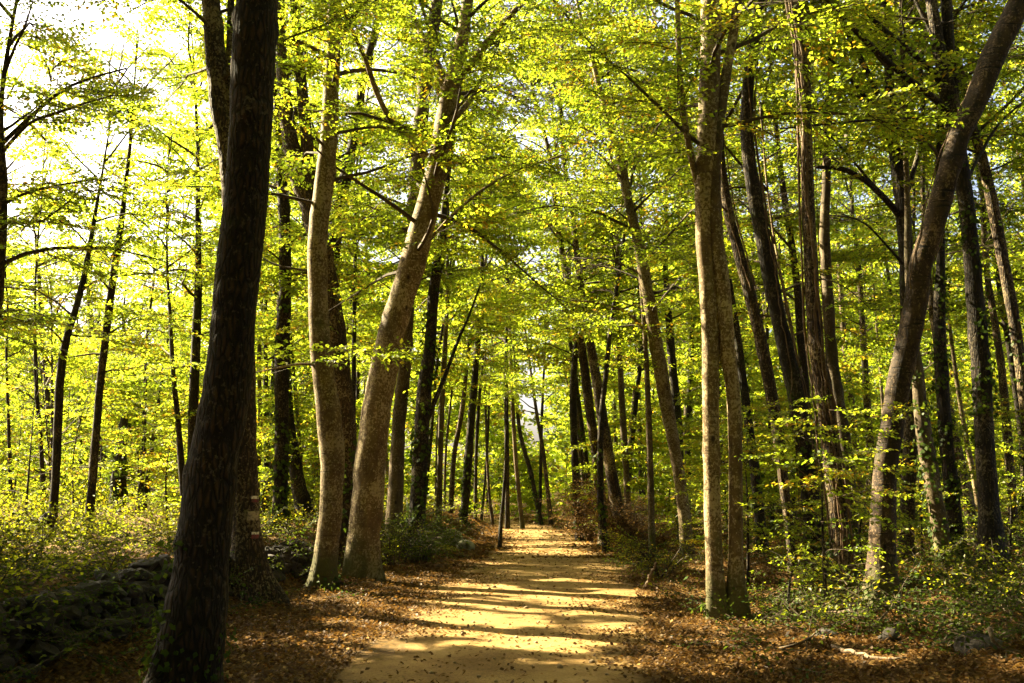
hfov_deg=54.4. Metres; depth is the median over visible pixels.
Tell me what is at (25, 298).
slender tree
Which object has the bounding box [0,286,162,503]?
young beech
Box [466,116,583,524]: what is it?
slender tree
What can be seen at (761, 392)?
slender tree
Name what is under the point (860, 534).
beech sapling
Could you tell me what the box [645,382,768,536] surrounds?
beech sapling
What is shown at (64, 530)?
undergrowth
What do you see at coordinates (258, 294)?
slender tree
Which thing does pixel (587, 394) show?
slender tree
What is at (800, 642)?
fallen branch
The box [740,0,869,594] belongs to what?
vine hung tree
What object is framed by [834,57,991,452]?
slender tree
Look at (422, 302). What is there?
slender tree
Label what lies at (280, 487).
ivy clad tree
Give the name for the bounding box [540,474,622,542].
dry bush
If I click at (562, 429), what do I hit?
slender tree
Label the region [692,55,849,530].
slender tree
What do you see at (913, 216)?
slender tree
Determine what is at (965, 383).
beech sapling
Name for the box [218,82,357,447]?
slender tree
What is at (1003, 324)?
slender tree
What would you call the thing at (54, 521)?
stump
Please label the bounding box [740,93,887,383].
slender tree
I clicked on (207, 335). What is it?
thin tree
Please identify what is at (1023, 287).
slender tree
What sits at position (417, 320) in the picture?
slender tree
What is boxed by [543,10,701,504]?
slender tree
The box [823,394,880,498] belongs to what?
young beech
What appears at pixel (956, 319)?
slender tree
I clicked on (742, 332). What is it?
slender tree
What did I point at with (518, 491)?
slender tree
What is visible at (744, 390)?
ivy clad tree
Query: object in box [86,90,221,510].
slender tree
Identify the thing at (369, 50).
ivy clad tree
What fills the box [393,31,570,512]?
slender tree
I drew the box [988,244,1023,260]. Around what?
shade tree
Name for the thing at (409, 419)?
slender tree
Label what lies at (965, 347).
slender tree
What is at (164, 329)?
slender tree
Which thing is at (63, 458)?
beech sapling
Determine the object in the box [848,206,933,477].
slender tree
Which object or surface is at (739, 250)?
slim tree
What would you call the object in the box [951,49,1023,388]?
slender tree
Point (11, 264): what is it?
slender tree
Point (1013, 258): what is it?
leaning tree
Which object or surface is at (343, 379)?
forked tree
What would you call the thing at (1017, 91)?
shade tree
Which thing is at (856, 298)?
slender tree
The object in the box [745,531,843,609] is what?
beech sapling
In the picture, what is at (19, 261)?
slender tree
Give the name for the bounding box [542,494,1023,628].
undergrowth
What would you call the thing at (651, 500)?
slender tree
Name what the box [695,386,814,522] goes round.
young beech
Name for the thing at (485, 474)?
slender tree
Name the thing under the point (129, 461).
young beech
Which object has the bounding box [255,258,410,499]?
young beech
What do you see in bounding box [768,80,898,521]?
slender tree
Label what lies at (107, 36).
sky
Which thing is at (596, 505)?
dry bush
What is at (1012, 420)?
young beech
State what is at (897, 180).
fan limbed tree
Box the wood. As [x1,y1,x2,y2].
[0,228,1023,519]
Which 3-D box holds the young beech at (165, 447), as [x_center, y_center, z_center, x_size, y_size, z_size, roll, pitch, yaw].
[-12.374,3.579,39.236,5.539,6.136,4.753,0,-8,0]
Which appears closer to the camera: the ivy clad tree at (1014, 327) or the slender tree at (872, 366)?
the ivy clad tree at (1014, 327)
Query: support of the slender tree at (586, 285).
on the ground
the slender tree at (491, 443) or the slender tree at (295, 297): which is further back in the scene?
the slender tree at (491, 443)
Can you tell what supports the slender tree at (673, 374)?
on the ground
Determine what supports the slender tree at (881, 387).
on the ground
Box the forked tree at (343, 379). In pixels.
[144,0,460,563]
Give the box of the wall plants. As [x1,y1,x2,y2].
[0,503,368,682]
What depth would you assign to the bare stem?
27.68 m
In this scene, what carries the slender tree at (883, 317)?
on the ground
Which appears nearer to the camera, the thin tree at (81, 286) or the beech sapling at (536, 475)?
the thin tree at (81, 286)
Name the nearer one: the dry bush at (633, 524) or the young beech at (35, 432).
the dry bush at (633, 524)
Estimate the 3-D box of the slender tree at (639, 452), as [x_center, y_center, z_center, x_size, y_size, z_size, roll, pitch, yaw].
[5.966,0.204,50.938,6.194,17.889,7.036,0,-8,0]
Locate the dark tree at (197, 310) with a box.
[65,0,321,455]
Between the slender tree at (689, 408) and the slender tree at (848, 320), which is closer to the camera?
the slender tree at (689, 408)
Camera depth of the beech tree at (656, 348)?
24.42 m
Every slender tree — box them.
[0,3,159,511]
[0,18,110,506]
[0,130,90,372]
[0,175,55,444]
[1,164,121,486]
[2,214,63,439]
[4,216,143,489]
[6,200,154,501]
[42,236,176,425]
[65,311,116,371]
[65,315,120,435]
[65,315,152,487]
[68,96,218,510]
[84,239,262,500]
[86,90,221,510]
[119,265,208,395]
[137,9,384,511]
[181,123,350,503]
[185,3,318,482]
[192,170,276,302]
[201,95,375,511]
[202,164,298,390]
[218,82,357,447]
[256,167,366,504]
[256,204,345,432]
[261,98,378,457]
[268,50,400,501]
[270,54,441,433]
[271,0,435,417]
[293,170,374,408]
[294,92,408,372]
[296,82,450,487]
[305,0,512,389]
[343,197,416,415]
[348,253,415,392]
[356,28,524,528]
[363,209,473,386]
[370,66,539,500]
[388,217,469,439]
[390,0,563,526]
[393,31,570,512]
[408,217,489,505]
[413,140,541,520]
[416,194,505,510]
[434,195,536,525]
[442,118,561,528]
[444,134,539,519]
[445,121,569,528]
[447,239,519,511]
[453,151,568,524]
[454,0,677,542]
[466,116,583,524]
[472,0,676,544]
[473,43,657,540]
[476,17,637,536]
[476,162,610,512]
[478,42,649,514]
[487,257,530,505]
[506,0,698,533]
[519,246,596,504]
[530,262,588,495]
[532,197,598,517]
[538,0,733,553]
[539,0,730,553]
[543,0,773,535]
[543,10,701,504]
[550,240,637,481]
[550,264,618,443]
[556,161,642,477]
[569,147,663,458]
[575,121,696,442]
[578,173,682,509]
[589,0,901,537]
[611,108,773,513]
[626,173,757,510]
[632,117,749,440]
[632,194,721,509]
[642,243,700,511]
[645,73,782,439]
[655,110,802,487]
[673,11,862,519]
[680,211,756,511]
[685,110,837,523]
[685,117,795,510]
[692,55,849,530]
[698,196,805,444]
[701,205,811,518]
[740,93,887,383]
[755,15,935,520]
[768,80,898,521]
[771,64,896,452]
[773,201,848,419]
[780,198,887,444]
[791,135,948,510]
[813,104,917,511]
[815,0,1023,512]
[816,55,958,527]
[818,171,931,411]
[818,262,897,409]
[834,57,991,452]
[834,271,885,416]
[835,229,933,427]
[836,0,1023,535]
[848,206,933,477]
[857,0,1023,528]
[857,156,969,511]
[865,0,1023,539]
[878,227,970,409]
[892,33,1023,501]
[895,182,1022,400]
[918,31,1023,244]
[921,78,1023,502]
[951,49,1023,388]
[958,109,1023,318]
[958,258,1000,424]
[980,198,1023,462]
[988,137,1023,367]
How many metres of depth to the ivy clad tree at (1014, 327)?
18.44 m
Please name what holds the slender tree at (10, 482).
on the ground
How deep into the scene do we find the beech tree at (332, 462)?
16.12 m
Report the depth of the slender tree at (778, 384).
37.29 m
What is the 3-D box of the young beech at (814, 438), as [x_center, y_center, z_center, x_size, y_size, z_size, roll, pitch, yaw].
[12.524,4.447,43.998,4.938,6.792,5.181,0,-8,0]
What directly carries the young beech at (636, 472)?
on the ground
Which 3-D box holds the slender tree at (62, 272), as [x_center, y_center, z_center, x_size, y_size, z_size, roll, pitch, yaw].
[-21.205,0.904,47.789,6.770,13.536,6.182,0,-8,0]
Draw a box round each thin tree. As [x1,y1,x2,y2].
[0,3,224,532]
[0,27,207,518]
[71,106,277,502]
[151,5,319,512]
[660,0,899,436]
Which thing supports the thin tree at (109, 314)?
on the ground
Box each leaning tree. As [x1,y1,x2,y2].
[145,0,393,522]
[805,0,1023,547]
[858,0,1023,611]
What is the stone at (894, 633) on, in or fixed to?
on the ground
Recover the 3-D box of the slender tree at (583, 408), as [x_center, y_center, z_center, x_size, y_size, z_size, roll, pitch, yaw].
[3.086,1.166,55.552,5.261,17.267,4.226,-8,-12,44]
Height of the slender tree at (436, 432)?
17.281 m
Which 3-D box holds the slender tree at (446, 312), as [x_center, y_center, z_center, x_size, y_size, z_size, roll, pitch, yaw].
[-2.197,-2.021,30.698,5.880,15.813,5.682,-3,-9,22]
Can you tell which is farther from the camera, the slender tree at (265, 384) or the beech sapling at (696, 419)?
the slender tree at (265, 384)
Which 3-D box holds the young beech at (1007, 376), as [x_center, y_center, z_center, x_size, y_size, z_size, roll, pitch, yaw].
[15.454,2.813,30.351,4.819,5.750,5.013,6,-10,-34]
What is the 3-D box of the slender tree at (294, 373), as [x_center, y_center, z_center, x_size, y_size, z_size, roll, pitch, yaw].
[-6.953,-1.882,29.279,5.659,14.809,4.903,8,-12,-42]
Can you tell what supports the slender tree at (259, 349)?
on the ground
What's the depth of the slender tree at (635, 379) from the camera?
42.19 m
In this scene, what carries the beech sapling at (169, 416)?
on the ground
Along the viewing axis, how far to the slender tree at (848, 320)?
52.90 m
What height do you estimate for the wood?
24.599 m
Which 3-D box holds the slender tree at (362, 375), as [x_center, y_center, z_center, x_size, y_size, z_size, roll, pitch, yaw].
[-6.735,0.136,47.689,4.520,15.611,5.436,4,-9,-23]
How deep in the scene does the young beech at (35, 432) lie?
36.11 m
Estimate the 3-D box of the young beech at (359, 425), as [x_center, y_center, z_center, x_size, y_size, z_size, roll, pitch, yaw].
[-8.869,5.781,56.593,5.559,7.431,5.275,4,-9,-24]
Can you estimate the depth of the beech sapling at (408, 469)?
30.21 m
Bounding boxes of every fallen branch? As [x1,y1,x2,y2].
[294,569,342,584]
[779,621,845,649]
[827,609,868,618]
[830,644,906,659]
[871,609,896,629]
[987,627,1022,652]
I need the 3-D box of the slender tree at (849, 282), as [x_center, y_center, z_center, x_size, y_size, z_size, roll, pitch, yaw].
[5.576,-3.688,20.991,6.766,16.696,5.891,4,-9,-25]
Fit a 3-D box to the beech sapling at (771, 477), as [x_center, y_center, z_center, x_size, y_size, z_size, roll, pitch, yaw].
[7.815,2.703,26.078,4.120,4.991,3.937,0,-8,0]
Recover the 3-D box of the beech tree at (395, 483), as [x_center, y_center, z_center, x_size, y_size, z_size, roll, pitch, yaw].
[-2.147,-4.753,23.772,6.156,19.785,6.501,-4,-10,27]
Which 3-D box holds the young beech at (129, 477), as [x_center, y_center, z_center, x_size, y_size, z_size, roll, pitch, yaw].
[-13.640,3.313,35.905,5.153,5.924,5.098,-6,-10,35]
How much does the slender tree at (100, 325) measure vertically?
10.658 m
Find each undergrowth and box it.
[0,474,495,635]
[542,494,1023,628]
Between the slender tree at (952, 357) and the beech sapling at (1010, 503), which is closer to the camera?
the beech sapling at (1010, 503)
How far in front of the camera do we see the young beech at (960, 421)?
56.19 m
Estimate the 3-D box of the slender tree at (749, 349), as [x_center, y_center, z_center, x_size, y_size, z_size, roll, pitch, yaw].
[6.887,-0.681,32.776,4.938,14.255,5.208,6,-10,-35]
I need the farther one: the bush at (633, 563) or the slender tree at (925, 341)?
the slender tree at (925, 341)
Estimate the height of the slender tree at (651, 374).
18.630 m
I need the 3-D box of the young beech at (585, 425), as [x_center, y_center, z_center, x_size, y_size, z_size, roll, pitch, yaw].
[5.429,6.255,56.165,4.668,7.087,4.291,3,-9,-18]
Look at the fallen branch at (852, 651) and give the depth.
9.05 m
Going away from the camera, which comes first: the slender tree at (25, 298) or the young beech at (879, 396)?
the young beech at (879, 396)
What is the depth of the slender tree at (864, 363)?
30.37 m
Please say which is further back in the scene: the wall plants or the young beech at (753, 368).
the young beech at (753, 368)
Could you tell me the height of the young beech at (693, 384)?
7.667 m
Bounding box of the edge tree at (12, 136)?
[0,0,214,362]
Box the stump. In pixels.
[35,511,56,540]
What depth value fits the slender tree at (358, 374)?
38.19 m
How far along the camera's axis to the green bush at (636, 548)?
18.22 m
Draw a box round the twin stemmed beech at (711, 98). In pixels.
[501,0,968,622]
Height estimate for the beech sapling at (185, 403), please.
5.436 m
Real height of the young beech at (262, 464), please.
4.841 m
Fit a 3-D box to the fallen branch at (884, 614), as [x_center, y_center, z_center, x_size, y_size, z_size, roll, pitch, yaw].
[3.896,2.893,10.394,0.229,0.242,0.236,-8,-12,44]
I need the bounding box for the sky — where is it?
[0,0,1023,489]
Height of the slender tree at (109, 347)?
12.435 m
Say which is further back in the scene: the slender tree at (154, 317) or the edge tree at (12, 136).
the slender tree at (154, 317)
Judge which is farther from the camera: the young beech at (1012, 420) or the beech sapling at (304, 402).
the young beech at (1012, 420)
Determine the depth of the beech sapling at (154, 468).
26.07 m
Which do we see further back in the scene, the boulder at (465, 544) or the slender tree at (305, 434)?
the slender tree at (305, 434)
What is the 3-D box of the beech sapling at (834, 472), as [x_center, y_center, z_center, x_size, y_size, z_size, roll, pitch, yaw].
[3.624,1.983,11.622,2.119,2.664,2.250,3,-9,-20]
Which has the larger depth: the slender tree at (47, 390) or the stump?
the slender tree at (47, 390)
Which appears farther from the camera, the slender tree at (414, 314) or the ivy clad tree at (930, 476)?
the slender tree at (414, 314)
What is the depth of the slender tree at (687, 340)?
41.76 m
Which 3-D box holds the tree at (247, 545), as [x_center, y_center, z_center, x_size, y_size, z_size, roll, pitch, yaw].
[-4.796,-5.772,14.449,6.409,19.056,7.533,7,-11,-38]
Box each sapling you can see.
[0,315,136,521]
[0,330,88,505]
[8,349,155,511]
[37,332,164,498]
[68,310,207,512]
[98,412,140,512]
[109,375,259,523]
[145,342,272,480]
[256,348,361,504]
[315,389,436,495]
[483,435,552,519]
[568,412,679,525]
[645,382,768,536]
[671,400,829,584]
[723,395,926,617]
[743,351,879,521]
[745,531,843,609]
[794,440,933,583]
[852,384,977,553]
[882,354,1019,524]
[936,397,1023,558]
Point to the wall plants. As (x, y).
(28, 609)
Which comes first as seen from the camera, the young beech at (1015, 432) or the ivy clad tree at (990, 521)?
the ivy clad tree at (990, 521)
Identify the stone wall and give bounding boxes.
[0,535,386,682]
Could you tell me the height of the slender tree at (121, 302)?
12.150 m
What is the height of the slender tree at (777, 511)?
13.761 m
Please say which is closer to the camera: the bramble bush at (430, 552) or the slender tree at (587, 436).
the bramble bush at (430, 552)
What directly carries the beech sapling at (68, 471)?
on the ground
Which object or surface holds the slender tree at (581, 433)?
on the ground
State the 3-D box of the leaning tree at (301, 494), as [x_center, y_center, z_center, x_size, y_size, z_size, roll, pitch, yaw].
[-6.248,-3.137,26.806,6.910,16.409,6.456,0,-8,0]
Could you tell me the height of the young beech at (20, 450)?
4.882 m
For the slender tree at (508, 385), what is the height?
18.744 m
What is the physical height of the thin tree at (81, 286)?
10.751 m
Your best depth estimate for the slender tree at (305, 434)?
47.81 m
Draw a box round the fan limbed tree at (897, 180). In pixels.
[770,0,1022,560]
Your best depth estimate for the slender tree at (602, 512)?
26.25 m
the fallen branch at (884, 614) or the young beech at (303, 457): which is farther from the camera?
the young beech at (303, 457)
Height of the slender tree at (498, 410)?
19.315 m
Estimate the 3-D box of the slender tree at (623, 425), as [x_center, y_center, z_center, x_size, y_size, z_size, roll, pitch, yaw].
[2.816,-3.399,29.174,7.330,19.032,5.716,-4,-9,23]
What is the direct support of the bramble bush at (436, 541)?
on the ground
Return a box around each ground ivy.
[555,493,1023,682]
[701,562,893,637]
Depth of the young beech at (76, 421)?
55.84 m
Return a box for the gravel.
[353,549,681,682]
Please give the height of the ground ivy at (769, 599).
1.052 m
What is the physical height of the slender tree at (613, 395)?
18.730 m
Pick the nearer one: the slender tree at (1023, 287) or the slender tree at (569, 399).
the slender tree at (1023, 287)
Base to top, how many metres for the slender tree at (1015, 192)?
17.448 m
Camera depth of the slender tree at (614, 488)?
28.15 m
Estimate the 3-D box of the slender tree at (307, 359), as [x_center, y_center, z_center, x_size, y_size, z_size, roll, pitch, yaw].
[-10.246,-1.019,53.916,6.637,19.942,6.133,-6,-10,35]
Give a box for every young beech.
[0,214,161,509]
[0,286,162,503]
[0,309,129,503]
[0,363,50,492]
[0,367,64,495]
[0,379,47,490]
[1,407,47,489]
[21,399,88,485]
[39,395,127,489]
[68,282,212,504]
[71,354,187,503]
[87,423,150,494]
[127,358,186,491]
[128,373,261,494]
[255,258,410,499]
[255,357,270,487]
[257,397,319,501]
[257,431,320,491]
[318,382,393,501]
[565,402,646,500]
[592,330,698,511]
[612,412,668,497]
[633,315,819,530]
[642,347,744,498]
[662,330,797,507]
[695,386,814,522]
[701,346,824,491]
[722,286,881,510]
[753,368,840,494]
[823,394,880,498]
[857,368,928,479]
[859,361,971,498]
[917,392,996,488]
[917,393,1017,497]
[931,349,1019,485]
[961,355,1021,500]
[971,371,1017,490]
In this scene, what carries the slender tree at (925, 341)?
on the ground
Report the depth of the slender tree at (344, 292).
38.52 m
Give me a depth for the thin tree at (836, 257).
22.38 m
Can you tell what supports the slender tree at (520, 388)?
on the ground
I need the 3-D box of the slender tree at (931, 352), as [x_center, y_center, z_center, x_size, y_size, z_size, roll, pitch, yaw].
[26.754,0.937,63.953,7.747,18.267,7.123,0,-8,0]
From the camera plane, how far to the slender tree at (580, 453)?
36.06 m
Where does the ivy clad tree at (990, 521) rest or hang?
on the ground
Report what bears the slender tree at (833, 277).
on the ground
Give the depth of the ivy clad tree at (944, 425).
17.67 m
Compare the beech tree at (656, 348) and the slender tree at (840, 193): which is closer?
the beech tree at (656, 348)
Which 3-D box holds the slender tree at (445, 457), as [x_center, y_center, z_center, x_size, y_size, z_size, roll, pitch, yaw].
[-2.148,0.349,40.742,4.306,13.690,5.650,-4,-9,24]
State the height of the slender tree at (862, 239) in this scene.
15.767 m
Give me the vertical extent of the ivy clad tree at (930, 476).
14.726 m
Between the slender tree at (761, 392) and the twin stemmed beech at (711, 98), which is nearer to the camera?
the twin stemmed beech at (711, 98)
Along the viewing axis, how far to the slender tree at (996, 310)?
49.92 m
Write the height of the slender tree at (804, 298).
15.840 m
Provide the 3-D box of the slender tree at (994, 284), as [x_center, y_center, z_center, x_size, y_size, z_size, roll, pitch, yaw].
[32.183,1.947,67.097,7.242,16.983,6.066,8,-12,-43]
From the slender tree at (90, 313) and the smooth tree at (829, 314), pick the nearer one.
the smooth tree at (829, 314)
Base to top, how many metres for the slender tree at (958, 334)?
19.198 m
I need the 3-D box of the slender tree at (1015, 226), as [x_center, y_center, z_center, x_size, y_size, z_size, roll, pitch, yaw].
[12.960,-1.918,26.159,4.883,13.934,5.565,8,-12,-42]
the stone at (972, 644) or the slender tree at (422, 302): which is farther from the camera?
the slender tree at (422, 302)
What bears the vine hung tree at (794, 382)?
on the ground
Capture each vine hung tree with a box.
[723,0,829,582]
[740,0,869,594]
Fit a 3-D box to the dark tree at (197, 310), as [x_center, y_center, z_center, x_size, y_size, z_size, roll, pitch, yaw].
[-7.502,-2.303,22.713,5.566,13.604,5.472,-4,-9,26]
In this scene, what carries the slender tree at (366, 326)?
on the ground
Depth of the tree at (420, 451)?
22.23 m
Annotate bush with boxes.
[343,510,437,568]
[380,503,488,565]
[405,531,463,556]
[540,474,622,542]
[567,467,655,545]
[586,485,670,548]
[587,517,724,579]
[594,527,677,570]
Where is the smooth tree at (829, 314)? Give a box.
[727,0,932,554]
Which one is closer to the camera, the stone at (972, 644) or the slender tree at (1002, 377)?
the stone at (972, 644)
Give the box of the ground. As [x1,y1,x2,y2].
[0,486,1023,682]
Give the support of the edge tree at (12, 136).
on the ground
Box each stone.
[816,628,838,640]
[878,628,901,643]
[953,631,1007,655]
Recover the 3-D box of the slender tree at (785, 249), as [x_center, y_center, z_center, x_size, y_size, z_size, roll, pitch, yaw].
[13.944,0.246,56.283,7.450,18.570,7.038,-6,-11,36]
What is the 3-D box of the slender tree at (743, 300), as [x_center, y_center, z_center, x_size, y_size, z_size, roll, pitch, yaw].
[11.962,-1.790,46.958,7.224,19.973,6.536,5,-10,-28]
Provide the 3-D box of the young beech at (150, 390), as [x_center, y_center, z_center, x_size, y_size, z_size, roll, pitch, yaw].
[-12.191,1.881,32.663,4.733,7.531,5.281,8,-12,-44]
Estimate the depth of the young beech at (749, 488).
42.15 m
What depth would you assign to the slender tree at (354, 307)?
26.43 m
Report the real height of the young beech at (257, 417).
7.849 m
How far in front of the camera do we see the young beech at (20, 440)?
52.68 m
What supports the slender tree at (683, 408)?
on the ground
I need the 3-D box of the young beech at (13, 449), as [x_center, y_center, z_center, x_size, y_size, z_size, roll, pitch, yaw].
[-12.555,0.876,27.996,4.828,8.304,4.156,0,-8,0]
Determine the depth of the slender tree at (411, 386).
39.95 m
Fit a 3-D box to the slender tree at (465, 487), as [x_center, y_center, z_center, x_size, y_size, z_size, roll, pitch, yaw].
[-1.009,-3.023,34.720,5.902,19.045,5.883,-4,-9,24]
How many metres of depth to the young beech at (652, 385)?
38.55 m
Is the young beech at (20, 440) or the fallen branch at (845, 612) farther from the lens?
the young beech at (20, 440)
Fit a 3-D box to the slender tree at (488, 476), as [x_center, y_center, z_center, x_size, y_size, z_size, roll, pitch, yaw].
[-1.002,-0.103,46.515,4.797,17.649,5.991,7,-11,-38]
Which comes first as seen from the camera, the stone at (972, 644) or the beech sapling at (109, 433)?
the stone at (972, 644)
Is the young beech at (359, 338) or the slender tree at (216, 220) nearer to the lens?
the young beech at (359, 338)
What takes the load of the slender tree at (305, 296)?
on the ground
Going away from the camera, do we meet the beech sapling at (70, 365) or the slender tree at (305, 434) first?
the beech sapling at (70, 365)
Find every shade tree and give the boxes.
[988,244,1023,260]
[1001,77,1023,105]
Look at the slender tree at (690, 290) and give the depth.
45.52 m
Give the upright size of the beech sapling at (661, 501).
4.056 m
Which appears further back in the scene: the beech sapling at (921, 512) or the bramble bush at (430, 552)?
the bramble bush at (430, 552)
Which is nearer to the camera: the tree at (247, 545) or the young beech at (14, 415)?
the tree at (247, 545)
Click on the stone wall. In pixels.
(146, 591)
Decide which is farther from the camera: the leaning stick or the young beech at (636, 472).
the young beech at (636, 472)
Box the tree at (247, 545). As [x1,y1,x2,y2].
[69,0,418,606]
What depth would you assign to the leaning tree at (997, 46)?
12.65 m
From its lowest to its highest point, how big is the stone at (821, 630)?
0.135 m
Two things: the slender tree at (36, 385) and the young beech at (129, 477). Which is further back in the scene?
the young beech at (129, 477)
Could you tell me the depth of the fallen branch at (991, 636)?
8.30 m
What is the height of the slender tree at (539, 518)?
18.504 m
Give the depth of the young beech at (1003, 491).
35.01 m
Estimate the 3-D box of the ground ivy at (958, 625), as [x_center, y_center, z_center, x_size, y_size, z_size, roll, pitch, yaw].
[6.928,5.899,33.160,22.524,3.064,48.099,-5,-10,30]
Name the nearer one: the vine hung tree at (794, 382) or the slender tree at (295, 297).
the vine hung tree at (794, 382)
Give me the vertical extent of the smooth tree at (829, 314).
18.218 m
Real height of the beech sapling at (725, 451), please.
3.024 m
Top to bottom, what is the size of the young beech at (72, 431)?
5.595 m
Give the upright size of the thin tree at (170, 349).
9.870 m
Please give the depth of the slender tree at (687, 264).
51.16 m
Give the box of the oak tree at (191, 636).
[124,0,278,682]
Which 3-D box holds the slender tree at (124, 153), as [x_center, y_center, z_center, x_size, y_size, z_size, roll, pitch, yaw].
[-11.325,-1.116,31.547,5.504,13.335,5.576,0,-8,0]
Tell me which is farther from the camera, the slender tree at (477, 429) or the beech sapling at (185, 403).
the slender tree at (477, 429)
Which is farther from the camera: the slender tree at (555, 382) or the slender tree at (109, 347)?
the slender tree at (555, 382)
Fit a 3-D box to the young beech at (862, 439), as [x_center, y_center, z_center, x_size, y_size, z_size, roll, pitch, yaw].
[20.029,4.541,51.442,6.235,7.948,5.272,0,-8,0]
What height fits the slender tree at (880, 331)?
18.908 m
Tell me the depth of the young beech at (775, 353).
28.73 m
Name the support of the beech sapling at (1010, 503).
on the ground
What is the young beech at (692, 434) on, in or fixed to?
on the ground
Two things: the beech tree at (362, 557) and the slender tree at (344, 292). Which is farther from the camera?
the slender tree at (344, 292)
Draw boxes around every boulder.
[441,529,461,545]
[457,540,474,549]
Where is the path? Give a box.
[325,517,676,682]
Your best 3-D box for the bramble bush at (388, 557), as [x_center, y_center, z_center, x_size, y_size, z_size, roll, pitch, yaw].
[-2.642,3.953,19.756,1.890,1.170,2.435,-6,-11,36]
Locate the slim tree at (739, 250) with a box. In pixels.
[547,0,852,572]
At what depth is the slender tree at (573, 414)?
32.01 m
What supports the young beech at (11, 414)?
on the ground
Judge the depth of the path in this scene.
11.74 m
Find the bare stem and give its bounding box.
[497,397,507,547]
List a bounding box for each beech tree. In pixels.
[98,0,523,591]
[207,0,633,583]
[287,0,525,556]
[476,0,788,554]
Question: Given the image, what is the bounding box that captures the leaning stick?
[643,562,656,588]
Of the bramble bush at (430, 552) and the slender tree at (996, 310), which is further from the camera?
the slender tree at (996, 310)
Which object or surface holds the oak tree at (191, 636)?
on the ground
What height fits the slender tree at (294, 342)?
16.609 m
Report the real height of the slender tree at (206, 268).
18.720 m
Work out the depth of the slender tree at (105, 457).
49.63 m
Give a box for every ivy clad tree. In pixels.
[144,0,396,528]
[202,0,449,334]
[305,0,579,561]
[580,0,839,553]
[735,0,1023,561]
[759,0,1023,568]
[771,0,1023,572]
[829,0,1023,486]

